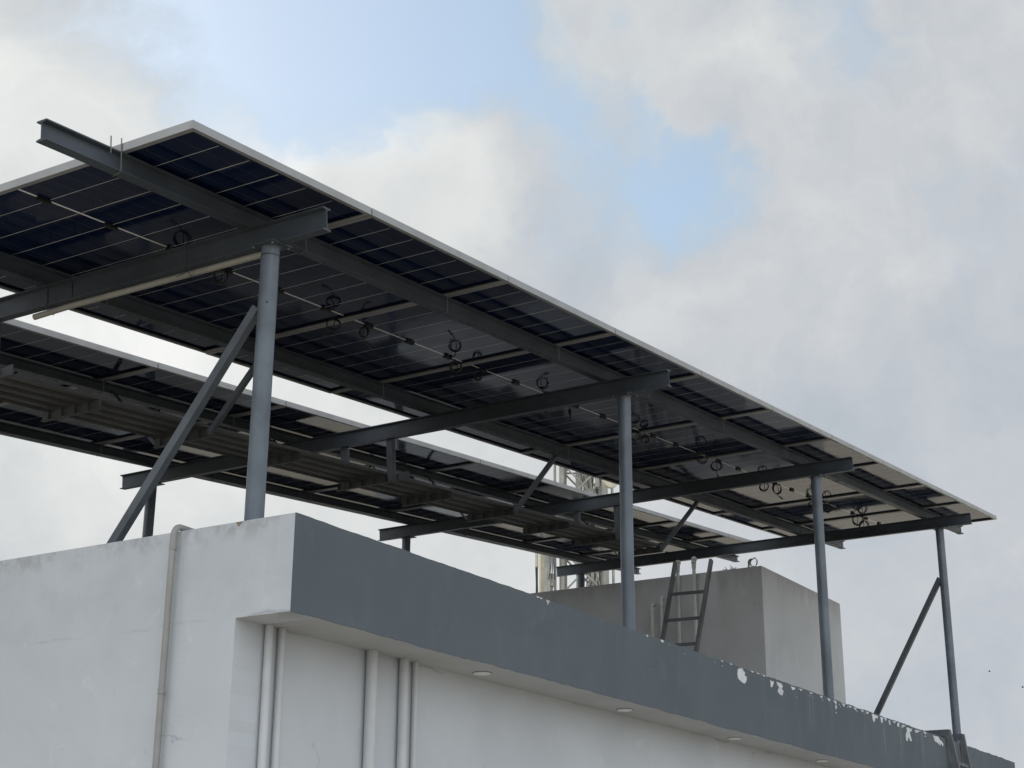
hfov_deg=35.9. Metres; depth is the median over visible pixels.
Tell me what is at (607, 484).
dish antenna
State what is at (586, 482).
lattice tower
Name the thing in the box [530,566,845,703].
rooftop room
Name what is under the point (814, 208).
sky
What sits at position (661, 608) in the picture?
vent pipe
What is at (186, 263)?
wire tie
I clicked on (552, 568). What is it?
radio unit
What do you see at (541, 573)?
panel antenna
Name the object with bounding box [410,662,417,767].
drain pipe
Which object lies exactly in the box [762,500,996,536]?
solar panel
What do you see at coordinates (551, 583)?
radio unit
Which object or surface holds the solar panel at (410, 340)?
attached to the steel canopy
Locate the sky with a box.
[0,0,1023,767]
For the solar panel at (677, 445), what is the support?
attached to the steel canopy
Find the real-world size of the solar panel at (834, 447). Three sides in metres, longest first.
2.014 x 1.173 x 0.182 m
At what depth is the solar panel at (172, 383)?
9.95 m
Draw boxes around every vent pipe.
[650,603,655,636]
[659,596,664,636]
[676,560,681,646]
[691,556,697,640]
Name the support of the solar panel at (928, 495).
attached to the steel canopy
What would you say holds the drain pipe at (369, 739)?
attached to the flat roof house
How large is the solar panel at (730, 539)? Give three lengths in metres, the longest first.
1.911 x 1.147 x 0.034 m
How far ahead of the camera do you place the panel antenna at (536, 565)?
33.10 m
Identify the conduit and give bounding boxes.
[32,251,260,319]
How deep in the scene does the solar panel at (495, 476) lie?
12.86 m
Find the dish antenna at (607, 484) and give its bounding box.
[602,480,616,488]
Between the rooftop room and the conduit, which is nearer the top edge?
the conduit
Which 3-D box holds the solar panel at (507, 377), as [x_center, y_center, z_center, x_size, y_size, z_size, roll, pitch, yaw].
[0.025,0.050,9.879,2.014,0.167,1.147,-11,-17,30]
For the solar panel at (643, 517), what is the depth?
14.86 m
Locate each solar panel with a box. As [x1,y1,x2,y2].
[0,120,370,292]
[0,319,157,404]
[0,362,285,449]
[70,208,507,352]
[72,401,369,467]
[192,437,479,496]
[205,275,614,393]
[284,459,555,515]
[332,328,700,418]
[369,482,597,524]
[442,505,677,546]
[447,370,771,453]
[506,519,727,558]
[522,406,831,476]
[564,534,766,566]
[595,435,882,491]
[664,460,925,514]
[715,482,963,529]
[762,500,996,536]
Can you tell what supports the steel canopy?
on the flat roof house
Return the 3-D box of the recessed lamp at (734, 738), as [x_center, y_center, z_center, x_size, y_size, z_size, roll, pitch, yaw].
[1.371,2.180,9.734,0.092,0.008,0.091,-11,-22,30]
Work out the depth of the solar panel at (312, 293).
7.94 m
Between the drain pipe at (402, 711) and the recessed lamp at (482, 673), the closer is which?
the drain pipe at (402, 711)
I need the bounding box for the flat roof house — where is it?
[0,512,1014,767]
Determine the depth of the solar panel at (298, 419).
10.75 m
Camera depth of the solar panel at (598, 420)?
10.86 m
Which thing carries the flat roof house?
on the ground
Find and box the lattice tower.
[545,464,614,591]
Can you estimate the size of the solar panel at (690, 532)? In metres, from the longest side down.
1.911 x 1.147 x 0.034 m
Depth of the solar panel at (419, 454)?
11.93 m
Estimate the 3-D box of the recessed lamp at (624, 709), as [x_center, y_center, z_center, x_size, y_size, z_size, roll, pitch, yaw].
[0.609,1.765,8.566,0.092,0.008,0.091,-11,-22,30]
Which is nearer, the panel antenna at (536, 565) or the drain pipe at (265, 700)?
the drain pipe at (265, 700)
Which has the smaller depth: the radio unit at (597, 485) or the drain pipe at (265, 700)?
the drain pipe at (265, 700)
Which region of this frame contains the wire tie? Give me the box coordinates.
[176,244,193,277]
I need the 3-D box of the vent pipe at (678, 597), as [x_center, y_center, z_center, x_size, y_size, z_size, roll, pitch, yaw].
[1.528,2.575,14.341,0.054,1.982,0.100,0,-19,2]
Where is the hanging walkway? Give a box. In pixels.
[0,324,698,557]
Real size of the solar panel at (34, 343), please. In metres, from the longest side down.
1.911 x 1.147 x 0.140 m
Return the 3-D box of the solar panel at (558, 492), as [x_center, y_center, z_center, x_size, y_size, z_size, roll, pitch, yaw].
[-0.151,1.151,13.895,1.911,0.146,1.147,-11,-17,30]
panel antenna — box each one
[535,553,537,592]
[539,554,544,591]
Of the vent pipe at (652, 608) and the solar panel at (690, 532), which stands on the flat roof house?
the vent pipe at (652, 608)
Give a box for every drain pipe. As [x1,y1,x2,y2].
[257,624,273,767]
[271,628,285,767]
[362,649,377,767]
[396,658,408,767]
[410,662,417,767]
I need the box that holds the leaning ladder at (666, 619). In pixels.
[660,559,712,652]
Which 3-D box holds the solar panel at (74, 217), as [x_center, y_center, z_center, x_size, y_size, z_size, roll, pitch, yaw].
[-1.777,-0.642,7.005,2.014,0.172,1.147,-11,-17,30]
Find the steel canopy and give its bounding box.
[0,118,971,742]
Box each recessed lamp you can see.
[472,671,491,675]
[616,708,632,711]
[728,737,741,739]
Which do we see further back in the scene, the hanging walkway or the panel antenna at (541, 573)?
the panel antenna at (541, 573)
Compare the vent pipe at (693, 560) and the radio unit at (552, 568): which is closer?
the vent pipe at (693, 560)
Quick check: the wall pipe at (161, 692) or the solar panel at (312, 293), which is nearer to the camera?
the wall pipe at (161, 692)
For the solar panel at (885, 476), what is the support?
attached to the steel canopy
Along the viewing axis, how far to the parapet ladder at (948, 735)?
12.92 m
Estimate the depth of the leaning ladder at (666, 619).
14.20 m
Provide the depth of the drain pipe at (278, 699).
6.28 m
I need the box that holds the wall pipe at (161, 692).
[152,524,192,767]
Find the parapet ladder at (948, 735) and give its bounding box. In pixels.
[926,729,971,767]
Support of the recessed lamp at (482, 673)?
attached to the flat roof house
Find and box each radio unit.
[548,556,554,579]
[550,573,553,590]
[595,478,598,494]

